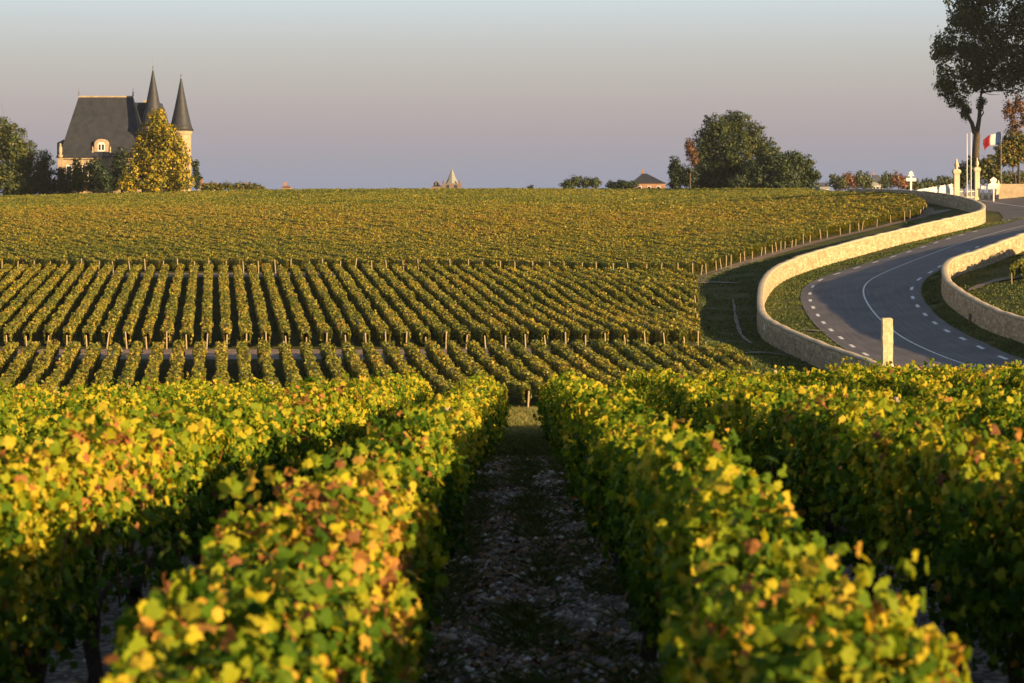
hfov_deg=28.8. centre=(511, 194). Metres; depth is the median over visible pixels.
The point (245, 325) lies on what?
vine row
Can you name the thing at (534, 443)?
grass
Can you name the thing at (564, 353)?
vine row
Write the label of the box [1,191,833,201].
vine row
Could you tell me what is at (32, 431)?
vine row
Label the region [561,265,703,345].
vine row
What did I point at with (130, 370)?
vine row
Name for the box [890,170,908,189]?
distant tree
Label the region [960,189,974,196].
white gate
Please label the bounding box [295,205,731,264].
vine row
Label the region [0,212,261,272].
vine row
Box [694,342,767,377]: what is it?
vine row
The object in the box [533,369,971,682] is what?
vine row
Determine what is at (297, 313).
vine row
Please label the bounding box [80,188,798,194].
vine row
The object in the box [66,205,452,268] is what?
vine row
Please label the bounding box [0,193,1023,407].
ground
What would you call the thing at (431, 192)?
vine row
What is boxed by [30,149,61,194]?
round tree
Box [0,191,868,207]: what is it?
vine row
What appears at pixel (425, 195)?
vine row
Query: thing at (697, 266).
vine row
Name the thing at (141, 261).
vine row
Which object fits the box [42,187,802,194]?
vine row
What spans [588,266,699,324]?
vine row
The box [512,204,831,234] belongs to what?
vine row
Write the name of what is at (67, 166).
window
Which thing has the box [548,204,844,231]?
vine row
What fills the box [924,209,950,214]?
path
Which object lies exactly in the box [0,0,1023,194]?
sky
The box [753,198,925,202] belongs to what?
vine row
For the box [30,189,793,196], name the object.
vine row
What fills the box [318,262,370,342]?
vine row
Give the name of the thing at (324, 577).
vine row
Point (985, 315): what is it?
stone wall
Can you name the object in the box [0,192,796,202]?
vine row
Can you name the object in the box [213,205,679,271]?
vine row
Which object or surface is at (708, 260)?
vine row
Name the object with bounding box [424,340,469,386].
vine row
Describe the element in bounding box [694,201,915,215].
vine row
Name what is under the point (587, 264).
vine row
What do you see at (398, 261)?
vine row
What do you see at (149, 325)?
vine row
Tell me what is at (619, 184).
shrub
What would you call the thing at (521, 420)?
headland grass
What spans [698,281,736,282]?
path
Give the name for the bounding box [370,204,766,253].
vine row
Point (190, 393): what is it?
vine row
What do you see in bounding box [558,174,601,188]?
shrub
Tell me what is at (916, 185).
distant tree
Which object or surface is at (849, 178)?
distant tree
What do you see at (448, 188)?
vine row
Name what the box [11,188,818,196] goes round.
vine row
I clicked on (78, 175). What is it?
round tree
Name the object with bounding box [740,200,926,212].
vine row
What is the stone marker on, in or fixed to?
on the ground at (295, 340)
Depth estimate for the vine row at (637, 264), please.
218.82 m
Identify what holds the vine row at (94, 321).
on the ground at (295, 340)
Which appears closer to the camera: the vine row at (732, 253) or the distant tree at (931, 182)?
the vine row at (732, 253)
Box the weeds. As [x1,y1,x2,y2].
[415,445,665,682]
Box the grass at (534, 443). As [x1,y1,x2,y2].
[491,431,552,456]
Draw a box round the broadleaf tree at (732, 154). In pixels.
[691,109,780,188]
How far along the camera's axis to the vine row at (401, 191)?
368.44 m
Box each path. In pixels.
[0,348,590,359]
[37,273,707,280]
[694,206,933,276]
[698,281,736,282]
[732,299,751,342]
[745,351,784,354]
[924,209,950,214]
[968,275,1022,289]
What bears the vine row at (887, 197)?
on the ground at (295, 340)
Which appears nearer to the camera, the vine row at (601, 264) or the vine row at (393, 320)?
the vine row at (393, 320)
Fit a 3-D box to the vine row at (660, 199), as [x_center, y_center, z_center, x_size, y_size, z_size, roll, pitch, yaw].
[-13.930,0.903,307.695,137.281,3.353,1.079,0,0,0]
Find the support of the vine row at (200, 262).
on the ground at (295, 340)
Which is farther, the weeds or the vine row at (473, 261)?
the vine row at (473, 261)
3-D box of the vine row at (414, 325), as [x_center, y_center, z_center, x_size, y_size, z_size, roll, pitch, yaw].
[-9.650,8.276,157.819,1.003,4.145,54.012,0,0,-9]
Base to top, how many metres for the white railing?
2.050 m
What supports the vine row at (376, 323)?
on the ground at (295, 340)
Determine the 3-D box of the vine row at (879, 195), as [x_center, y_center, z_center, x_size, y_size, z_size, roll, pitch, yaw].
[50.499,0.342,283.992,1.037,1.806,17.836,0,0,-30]
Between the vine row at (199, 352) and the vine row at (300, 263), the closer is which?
the vine row at (199, 352)
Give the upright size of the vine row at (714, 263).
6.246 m
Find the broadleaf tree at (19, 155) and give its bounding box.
[0,106,38,195]
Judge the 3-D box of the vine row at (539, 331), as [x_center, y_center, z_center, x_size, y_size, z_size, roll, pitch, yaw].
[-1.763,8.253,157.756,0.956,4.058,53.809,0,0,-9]
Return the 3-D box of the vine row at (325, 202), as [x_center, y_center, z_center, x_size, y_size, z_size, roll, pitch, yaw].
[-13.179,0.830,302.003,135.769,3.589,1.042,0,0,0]
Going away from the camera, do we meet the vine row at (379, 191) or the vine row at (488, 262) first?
the vine row at (488, 262)
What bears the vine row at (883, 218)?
on the ground at (295, 340)
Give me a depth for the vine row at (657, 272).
175.34 m
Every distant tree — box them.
[825,173,849,190]
[841,171,858,190]
[853,170,874,188]
[877,171,896,188]
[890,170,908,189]
[904,178,926,189]
[920,177,938,187]
[933,175,952,186]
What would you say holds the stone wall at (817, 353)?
on the ground at (295, 340)
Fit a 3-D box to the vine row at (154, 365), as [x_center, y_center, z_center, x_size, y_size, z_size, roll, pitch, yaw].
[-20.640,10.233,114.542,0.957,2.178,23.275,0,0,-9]
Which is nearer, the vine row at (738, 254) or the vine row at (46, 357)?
the vine row at (46, 357)
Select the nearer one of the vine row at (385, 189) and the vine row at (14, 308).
the vine row at (14, 308)
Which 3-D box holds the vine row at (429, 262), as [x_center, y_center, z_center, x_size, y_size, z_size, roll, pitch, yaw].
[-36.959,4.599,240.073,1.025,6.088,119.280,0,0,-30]
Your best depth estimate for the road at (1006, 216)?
237.65 m
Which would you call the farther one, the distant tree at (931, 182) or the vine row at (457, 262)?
the distant tree at (931, 182)
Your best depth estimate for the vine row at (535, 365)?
117.28 m
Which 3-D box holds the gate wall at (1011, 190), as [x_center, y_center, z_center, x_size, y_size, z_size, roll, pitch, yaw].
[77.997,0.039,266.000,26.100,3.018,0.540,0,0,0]
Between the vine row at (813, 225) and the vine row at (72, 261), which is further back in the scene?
the vine row at (813, 225)
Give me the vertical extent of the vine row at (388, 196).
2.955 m
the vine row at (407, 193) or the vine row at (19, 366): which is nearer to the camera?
the vine row at (19, 366)
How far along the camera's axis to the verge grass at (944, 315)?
160.88 m
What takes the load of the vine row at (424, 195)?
on the ground at (295, 340)
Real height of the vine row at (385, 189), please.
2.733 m
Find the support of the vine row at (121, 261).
on the ground at (295, 340)
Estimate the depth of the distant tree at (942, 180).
738.64 m
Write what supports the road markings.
on the road at (842, 308)
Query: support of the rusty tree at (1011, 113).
on the ground at (295, 340)
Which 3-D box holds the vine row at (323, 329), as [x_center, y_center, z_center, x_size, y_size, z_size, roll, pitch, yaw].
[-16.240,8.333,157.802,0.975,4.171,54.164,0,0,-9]
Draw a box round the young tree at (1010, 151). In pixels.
[992,130,1023,183]
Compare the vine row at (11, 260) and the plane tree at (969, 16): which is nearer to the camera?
the vine row at (11, 260)
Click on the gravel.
(563, 611)
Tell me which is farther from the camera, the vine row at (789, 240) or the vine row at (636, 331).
the vine row at (789, 240)
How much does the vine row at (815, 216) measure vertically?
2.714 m
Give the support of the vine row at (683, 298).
on the ground at (295, 340)
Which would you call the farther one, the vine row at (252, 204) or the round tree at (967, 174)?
the round tree at (967, 174)
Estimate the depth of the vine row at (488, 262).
215.61 m
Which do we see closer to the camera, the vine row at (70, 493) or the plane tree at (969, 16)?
the vine row at (70, 493)
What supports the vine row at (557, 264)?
on the ground at (295, 340)
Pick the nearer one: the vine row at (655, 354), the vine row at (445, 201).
the vine row at (655, 354)
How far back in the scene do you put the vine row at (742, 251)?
229.22 m
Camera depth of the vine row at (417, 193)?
358.93 m
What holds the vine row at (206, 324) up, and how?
on the ground at (295, 340)
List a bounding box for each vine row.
[0,187,800,195]
[0,188,803,196]
[0,189,805,197]
[0,190,820,199]
[0,191,843,204]
[0,191,860,206]
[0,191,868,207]
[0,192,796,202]
[0,192,801,201]
[0,192,805,201]
[0,192,806,203]
[0,207,323,268]
[0,207,341,268]
[0,208,310,269]
[0,210,293,269]
[0,211,278,272]
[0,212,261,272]
[0,214,245,272]
[0,216,228,267]
[0,218,210,267]
[0,220,195,268]
[0,223,178,268]
[0,225,163,268]
[0,228,147,269]
[0,232,132,271]
[0,234,115,272]
[0,235,100,272]
[0,241,84,267]
[0,242,67,268]
[0,246,50,267]
[0,251,35,267]
[0,254,18,269]
[0,262,27,296]
[0,263,40,312]
[0,263,56,334]
[0,264,12,281]
[0,340,40,391]
[0,341,18,375]
[0,367,435,682]
[0,372,205,412]
[0,376,346,566]
[0,377,284,436]
[0,382,134,398]
[0,384,58,395]
[1,189,796,196]
[1,189,821,197]
[1,190,819,198]
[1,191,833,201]
[1,191,841,204]
[1,194,770,202]
[2,188,793,196]
[2,191,845,204]
[2,191,847,203]
[2,192,804,200]
[2,262,70,343]
[3,189,823,197]
[3,191,809,200]
[3,191,814,199]
[3,191,836,203]
[3,191,838,204]
[3,206,357,267]
[4,187,781,195]
[4,187,794,196]
[4,189,813,197]
[4,191,826,200]
[4,192,822,203]
[5,188,793,195]
[5,190,824,198]
[6,190,821,197]
[6,193,787,201]
[7,190,849,205]
[7,192,862,206]
[9,188,806,196]
[9,191,822,199]
[9,191,828,202]
[9,191,851,205]
[10,190,828,199]
[11,187,805,195]
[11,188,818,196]
[11,190,858,205]
[12,188,814,196]
[13,205,374,269]
[13,339,59,389]
[16,190,805,198]
[19,194,774,203]
[20,191,823,199]
[21,188,802,196]
[22,262,84,346]
[25,193,780,202]
[26,187,770,194]
[26,206,388,267]
[27,187,797,194]
[29,192,810,201]
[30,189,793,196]
[37,205,405,269]
[40,341,81,392]
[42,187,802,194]
[42,262,99,347]
[47,205,420,269]
[57,206,437,268]
[62,263,112,345]
[65,342,101,391]
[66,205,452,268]
[76,205,469,267]
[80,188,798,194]
[82,263,127,348]
[86,205,483,268]
[90,341,122,389]
[99,205,502,268]
[101,264,141,348]
[101,372,510,682]
[106,205,517,268]
[116,341,142,389]
[117,205,534,268]
[122,264,155,348]
[131,204,550,269]
[138,205,566,269]
[141,263,168,348]
[142,341,164,386]
[148,205,583,270]
[160,204,597,268]
[160,263,184,348]
[166,339,185,382]
[178,205,615,270]
[179,263,198,348]
[182,205,630,270]
[191,340,207,380]
[196,205,648,270]
[200,263,213,348]
[201,205,662,270]
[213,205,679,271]
[214,341,230,388]
[218,263,232,343]
[223,205,693,272]
[232,264,252,343]
[236,339,253,387]
[238,204,702,274]
[246,204,707,273]
[247,263,271,342]
[253,204,712,268]
[256,337,280,390]
[261,262,290,343]
[263,204,716,269]
[273,203,721,267]
[276,264,311,342]
[277,341,301,386]
[286,204,726,266]
[289,263,332,343]
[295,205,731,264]
[299,341,325,384]
[304,262,350,342]
[305,204,735,260]
[316,204,740,261]
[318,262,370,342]
[319,341,348,383]
[327,204,745,260]
[333,263,390,342]
[337,204,752,258]
[341,341,374,384]
[347,203,758,254]
[347,264,411,344]
[357,203,762,255]
[361,263,430,344]
[361,341,401,400]
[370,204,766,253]
[375,263,450,348]
[378,203,773,252]
[381,339,433,391]
[388,203,778,251]
[390,261,470,348]
[403,205,782,249]
[403,263,489,348]
[403,340,454,395]
[409,203,785,248]
[418,263,509,347]
[420,204,792,247]
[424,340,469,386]
[431,203,795,245]
[433,262,528,347]
[442,204,800,242]
[447,263,549,345]
[447,340,507,400]
[451,203,804,243]
[460,263,569,343]
[461,204,811,242]
[466,338,531,407]
[474,205,813,238]
[474,263,588,345]
[482,204,817,237]
[487,339,546,399]
[489,264,608,342]
[491,203,821,238]
[504,265,628,343]
[507,203,828,237]
[508,337,557,381]
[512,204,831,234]
[519,265,649,343]
[525,203,834,234]
[530,339,607,388]
[531,264,668,343]
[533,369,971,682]
[542,204,840,234]
[546,265,689,343]
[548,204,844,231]
[548,339,619,389]
[554,203,850,232]
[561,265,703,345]
[569,339,628,380]
[574,265,701,330]
[575,203,859,230]
[575,204,853,229]
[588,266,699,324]
[589,337,649,374]
[591,203,862,229]
[596,203,868,226]
[602,266,698,317]
[607,203,872,224]
[609,367,1023,682]
[612,338,684,378]
[617,266,697,311]
[618,204,877,226]
[630,203,880,222]
[632,267,698,303]
[633,339,697,379]
[638,202,885,221]
[646,267,698,295]
[649,202,891,222]
[653,341,711,376]
[660,202,897,219]
[661,267,697,286]
[673,202,906,220]
[673,339,746,376]
[674,268,698,284]
[681,202,910,216]
[693,366,1023,577]
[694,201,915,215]
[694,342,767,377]
[700,200,921,216]
[715,201,921,207]
[715,341,752,370]
[720,201,924,213]
[740,199,925,210]
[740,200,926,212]
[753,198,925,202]
[756,363,1023,413]
[766,198,926,202]
[782,197,922,199]
[789,196,920,199]
[795,195,916,198]
[808,193,914,197]
[813,191,909,196]
[826,192,905,196]
[834,356,1023,390]
[838,192,894,194]
[911,359,1023,381]
[984,361,1023,373]
[1009,255,1023,283]
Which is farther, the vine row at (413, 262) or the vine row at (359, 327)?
the vine row at (413, 262)
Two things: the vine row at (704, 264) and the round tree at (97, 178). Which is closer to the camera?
the vine row at (704, 264)
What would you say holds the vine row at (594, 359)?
on the ground at (295, 340)
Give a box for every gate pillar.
[952,158,960,195]
[973,158,980,199]
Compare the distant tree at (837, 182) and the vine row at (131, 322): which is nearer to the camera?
the vine row at (131, 322)
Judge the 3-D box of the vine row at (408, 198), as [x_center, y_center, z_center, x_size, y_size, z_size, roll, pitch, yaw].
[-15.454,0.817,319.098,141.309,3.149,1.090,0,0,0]
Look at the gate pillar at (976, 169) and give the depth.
267.69 m
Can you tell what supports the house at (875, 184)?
on the ground at (295, 340)
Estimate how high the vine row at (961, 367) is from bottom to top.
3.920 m
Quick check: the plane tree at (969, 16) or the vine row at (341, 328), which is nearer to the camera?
the vine row at (341, 328)
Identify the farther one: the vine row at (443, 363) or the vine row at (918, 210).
the vine row at (918, 210)
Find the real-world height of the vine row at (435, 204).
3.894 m
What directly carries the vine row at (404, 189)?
on the ground at (295, 340)
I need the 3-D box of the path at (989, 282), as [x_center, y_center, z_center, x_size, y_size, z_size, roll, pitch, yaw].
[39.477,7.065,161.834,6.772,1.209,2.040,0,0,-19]
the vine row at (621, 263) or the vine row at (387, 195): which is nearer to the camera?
the vine row at (621, 263)
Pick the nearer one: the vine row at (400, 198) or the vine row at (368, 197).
the vine row at (400, 198)
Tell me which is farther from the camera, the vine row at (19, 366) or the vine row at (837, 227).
the vine row at (837, 227)
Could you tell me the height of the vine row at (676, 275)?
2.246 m
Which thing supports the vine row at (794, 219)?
on the ground at (295, 340)
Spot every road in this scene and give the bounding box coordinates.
[800,196,1023,372]
[999,197,1023,221]
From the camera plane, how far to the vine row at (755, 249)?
231.08 m
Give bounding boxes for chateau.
[56,67,193,193]
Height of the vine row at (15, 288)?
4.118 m
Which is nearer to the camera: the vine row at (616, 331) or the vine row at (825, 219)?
the vine row at (616, 331)
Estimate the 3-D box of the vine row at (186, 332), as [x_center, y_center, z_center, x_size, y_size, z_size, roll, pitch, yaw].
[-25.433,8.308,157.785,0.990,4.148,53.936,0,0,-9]
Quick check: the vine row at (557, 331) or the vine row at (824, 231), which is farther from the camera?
the vine row at (824, 231)
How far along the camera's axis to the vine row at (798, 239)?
246.16 m
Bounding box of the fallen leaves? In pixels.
[416,454,664,682]
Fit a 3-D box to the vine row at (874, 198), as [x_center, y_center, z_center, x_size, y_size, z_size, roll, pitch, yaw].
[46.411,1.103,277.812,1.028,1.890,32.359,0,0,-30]
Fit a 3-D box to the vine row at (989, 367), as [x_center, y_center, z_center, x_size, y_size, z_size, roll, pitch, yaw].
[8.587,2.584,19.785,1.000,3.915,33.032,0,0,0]
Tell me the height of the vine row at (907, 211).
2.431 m
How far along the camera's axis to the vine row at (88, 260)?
198.31 m
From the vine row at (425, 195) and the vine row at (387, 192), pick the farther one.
the vine row at (387, 192)
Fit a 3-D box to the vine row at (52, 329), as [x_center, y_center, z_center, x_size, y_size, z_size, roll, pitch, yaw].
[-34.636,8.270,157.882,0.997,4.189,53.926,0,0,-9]
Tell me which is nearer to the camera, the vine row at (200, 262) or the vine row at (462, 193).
the vine row at (200, 262)
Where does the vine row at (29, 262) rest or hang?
on the ground at (295, 340)
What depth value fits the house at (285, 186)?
558.99 m
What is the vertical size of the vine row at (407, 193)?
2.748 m
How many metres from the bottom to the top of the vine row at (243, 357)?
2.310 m
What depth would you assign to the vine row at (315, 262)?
220.99 m
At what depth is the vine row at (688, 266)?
214.60 m
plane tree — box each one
[929,0,1023,194]
[1019,5,1023,82]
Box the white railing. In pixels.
[980,186,997,198]
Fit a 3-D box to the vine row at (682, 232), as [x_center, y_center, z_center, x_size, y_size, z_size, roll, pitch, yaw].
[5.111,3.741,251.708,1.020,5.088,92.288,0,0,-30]
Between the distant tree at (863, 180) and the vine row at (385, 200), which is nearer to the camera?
the vine row at (385, 200)
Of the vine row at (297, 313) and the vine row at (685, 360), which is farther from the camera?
the vine row at (297, 313)
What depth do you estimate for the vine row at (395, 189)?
389.36 m
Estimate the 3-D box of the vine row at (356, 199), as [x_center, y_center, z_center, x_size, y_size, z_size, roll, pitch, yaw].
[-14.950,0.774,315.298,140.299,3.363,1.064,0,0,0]
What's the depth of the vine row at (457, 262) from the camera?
218.33 m
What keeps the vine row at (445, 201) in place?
on the ground at (295, 340)
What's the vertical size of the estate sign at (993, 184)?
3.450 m
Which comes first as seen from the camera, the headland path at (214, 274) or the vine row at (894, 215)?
the headland path at (214, 274)
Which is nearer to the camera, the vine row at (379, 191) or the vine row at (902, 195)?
the vine row at (902, 195)
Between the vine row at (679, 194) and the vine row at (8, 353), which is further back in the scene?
the vine row at (679, 194)
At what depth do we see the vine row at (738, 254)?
234.99 m
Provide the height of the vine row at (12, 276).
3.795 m
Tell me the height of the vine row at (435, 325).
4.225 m
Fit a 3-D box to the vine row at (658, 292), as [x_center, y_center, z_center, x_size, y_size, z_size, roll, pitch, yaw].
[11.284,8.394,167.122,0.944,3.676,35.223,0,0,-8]
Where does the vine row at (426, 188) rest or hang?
on the ground at (295, 340)
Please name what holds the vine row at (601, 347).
on the ground at (295, 340)
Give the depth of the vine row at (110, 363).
114.77 m
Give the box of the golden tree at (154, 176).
[116,106,197,191]
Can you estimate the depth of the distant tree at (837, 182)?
699.70 m
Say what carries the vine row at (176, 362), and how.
on the ground at (295, 340)
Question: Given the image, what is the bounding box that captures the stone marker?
[880,318,893,366]
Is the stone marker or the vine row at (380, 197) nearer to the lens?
the stone marker
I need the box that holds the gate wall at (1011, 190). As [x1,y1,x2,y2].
[998,184,1023,198]
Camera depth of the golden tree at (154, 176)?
396.57 m
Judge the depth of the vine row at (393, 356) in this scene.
119.27 m
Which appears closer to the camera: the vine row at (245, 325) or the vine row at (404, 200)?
the vine row at (245, 325)
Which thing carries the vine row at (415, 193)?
on the ground at (295, 340)
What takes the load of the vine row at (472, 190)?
on the ground at (295, 340)
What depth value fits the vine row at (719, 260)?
224.36 m
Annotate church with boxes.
[432,169,461,188]
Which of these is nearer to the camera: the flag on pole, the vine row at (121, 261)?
the vine row at (121, 261)
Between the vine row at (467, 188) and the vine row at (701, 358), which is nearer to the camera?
the vine row at (701, 358)
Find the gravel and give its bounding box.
[26,455,1008,682]
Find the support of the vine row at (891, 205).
on the ground at (295, 340)
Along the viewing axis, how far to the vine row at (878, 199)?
273.11 m
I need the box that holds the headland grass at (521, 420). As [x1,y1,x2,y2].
[499,402,549,435]
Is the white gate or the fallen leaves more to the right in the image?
the white gate
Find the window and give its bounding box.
[66,165,71,180]
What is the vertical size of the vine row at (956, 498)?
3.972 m
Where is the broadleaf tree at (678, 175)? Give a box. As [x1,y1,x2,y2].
[666,155,703,188]
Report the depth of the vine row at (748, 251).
226.83 m
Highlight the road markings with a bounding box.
[808,200,1023,368]
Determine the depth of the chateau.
426.80 m
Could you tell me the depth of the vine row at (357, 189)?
383.64 m
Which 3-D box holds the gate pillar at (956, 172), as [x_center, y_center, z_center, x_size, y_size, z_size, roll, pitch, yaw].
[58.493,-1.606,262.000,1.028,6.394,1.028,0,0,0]
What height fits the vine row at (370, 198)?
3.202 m
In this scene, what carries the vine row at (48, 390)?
on the ground at (295, 340)
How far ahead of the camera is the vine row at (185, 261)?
208.78 m
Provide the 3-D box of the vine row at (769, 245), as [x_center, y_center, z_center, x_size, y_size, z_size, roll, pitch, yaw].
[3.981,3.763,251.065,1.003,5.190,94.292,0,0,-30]
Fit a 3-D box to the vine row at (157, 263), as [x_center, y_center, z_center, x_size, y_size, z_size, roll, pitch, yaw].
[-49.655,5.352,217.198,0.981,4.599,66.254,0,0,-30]
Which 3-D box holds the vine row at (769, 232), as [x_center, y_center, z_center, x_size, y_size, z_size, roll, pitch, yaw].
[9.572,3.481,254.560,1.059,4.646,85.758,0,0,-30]
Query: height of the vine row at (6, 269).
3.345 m
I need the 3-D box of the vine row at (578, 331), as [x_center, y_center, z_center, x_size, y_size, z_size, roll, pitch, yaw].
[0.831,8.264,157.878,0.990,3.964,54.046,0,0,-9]
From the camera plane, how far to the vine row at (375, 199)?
317.12 m
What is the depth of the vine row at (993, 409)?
15.11 m
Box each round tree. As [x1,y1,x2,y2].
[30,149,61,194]
[67,157,88,193]
[82,156,112,193]
[108,146,130,192]
[952,155,980,189]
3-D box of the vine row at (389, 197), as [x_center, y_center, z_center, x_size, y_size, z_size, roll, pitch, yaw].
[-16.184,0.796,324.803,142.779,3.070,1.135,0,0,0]
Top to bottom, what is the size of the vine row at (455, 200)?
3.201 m
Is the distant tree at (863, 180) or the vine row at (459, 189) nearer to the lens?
the vine row at (459, 189)
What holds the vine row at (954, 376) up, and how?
on the ground at (295, 340)
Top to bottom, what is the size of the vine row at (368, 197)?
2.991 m
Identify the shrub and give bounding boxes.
[53,166,69,193]
[191,160,202,188]
[200,180,265,190]
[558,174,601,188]
[604,179,639,188]
[978,154,1023,189]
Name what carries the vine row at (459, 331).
on the ground at (295, 340)
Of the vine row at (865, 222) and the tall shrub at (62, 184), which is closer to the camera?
the vine row at (865, 222)
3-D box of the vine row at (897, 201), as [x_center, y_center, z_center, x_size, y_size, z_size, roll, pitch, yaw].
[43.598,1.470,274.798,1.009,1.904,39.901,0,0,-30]
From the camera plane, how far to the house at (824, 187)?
796.30 m
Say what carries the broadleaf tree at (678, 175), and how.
on the ground at (295, 340)
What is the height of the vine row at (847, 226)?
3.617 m
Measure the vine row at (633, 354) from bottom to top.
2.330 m
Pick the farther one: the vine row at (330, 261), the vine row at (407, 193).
the vine row at (407, 193)
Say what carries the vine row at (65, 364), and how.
on the ground at (295, 340)
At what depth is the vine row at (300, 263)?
213.64 m
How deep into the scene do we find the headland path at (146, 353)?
128.81 m
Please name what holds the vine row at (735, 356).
on the ground at (295, 340)
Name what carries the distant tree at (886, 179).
on the ground at (295, 340)
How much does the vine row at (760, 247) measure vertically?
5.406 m
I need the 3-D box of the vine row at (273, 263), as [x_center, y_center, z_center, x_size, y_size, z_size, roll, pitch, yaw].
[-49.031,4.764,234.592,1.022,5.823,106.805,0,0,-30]
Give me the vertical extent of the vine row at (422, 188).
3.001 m
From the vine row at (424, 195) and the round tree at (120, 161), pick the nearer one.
the vine row at (424, 195)
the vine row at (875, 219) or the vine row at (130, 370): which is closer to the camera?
the vine row at (130, 370)
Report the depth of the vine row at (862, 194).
287.03 m
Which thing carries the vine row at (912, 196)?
on the ground at (295, 340)
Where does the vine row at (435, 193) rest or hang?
on the ground at (295, 340)
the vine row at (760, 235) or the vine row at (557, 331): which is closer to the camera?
the vine row at (557, 331)
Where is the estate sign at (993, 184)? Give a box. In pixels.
[988,177,999,200]
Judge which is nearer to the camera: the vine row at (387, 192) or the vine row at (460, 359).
the vine row at (460, 359)
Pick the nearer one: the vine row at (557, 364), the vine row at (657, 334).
the vine row at (557, 364)
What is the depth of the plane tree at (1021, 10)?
339.11 m
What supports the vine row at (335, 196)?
on the ground at (295, 340)
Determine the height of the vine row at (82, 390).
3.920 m
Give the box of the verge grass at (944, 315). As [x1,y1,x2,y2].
[700,194,1023,375]
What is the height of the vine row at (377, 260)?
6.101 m
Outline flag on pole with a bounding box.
[983,132,1000,149]
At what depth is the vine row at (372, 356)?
117.90 m
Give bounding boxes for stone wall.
[757,189,985,371]
[941,233,1023,343]
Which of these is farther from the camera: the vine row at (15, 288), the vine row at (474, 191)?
the vine row at (474, 191)
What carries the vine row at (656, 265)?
on the ground at (295, 340)
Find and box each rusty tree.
[684,137,700,187]
[1001,94,1023,183]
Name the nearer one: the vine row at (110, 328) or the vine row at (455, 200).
the vine row at (110, 328)
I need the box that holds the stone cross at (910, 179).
[906,171,915,189]
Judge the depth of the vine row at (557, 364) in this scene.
117.88 m
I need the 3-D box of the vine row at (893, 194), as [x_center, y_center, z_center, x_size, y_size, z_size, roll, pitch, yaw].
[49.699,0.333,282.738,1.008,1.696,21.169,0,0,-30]
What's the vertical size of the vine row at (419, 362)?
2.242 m
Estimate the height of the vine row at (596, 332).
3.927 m
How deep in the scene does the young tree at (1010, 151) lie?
271.28 m
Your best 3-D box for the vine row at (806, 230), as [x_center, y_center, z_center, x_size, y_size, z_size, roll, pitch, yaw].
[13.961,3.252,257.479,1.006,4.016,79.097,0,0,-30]
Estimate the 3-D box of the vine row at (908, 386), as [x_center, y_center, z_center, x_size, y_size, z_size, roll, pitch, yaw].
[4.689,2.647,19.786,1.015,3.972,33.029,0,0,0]
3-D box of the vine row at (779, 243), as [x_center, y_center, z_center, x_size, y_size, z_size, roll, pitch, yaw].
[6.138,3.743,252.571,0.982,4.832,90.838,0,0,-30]
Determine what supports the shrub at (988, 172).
on the ground at (295, 340)
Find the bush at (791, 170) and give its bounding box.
[726,149,822,188]
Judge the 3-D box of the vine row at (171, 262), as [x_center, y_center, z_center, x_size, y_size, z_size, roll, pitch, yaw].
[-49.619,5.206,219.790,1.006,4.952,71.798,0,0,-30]
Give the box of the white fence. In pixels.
[917,184,952,193]
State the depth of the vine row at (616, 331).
150.45 m
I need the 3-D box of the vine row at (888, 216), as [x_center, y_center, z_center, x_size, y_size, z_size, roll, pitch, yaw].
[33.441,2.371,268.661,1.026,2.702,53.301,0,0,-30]
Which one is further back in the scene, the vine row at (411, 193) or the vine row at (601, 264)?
the vine row at (411, 193)
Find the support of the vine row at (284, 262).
on the ground at (295, 340)
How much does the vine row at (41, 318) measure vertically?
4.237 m
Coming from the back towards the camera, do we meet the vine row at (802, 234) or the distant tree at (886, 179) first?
the distant tree at (886, 179)
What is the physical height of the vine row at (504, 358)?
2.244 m
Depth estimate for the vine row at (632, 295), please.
158.97 m
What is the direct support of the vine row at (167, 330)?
on the ground at (295, 340)
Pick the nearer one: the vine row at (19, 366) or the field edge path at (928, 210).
the vine row at (19, 366)
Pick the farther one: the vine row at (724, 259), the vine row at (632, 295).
the vine row at (724, 259)
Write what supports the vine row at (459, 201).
on the ground at (295, 340)
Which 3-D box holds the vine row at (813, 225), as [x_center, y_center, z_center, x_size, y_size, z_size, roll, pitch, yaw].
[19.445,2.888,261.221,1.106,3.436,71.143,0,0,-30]
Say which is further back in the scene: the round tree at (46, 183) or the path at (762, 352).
the round tree at (46, 183)
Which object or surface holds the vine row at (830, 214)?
on the ground at (295, 340)
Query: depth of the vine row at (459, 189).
379.85 m
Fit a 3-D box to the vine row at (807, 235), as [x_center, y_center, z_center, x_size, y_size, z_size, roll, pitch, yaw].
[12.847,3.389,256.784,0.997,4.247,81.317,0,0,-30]
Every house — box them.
[282,182,291,188]
[633,169,664,188]
[814,183,829,190]
[870,172,883,188]
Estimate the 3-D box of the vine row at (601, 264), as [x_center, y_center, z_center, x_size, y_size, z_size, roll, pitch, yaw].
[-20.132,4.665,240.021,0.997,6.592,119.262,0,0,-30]
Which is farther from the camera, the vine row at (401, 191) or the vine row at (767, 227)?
the vine row at (401, 191)
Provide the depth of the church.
896.27 m
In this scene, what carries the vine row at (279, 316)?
on the ground at (295, 340)
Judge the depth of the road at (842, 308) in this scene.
160.44 m
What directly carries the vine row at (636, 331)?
on the ground at (295, 340)
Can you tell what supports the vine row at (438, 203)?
on the ground at (295, 340)
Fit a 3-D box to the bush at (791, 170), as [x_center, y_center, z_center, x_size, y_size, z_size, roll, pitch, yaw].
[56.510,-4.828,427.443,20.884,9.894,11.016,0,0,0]
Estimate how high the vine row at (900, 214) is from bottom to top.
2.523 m
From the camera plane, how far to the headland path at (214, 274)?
186.55 m
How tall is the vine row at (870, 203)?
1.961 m
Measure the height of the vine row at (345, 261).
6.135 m
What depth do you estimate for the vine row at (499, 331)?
148.72 m
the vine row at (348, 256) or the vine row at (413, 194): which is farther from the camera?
the vine row at (413, 194)

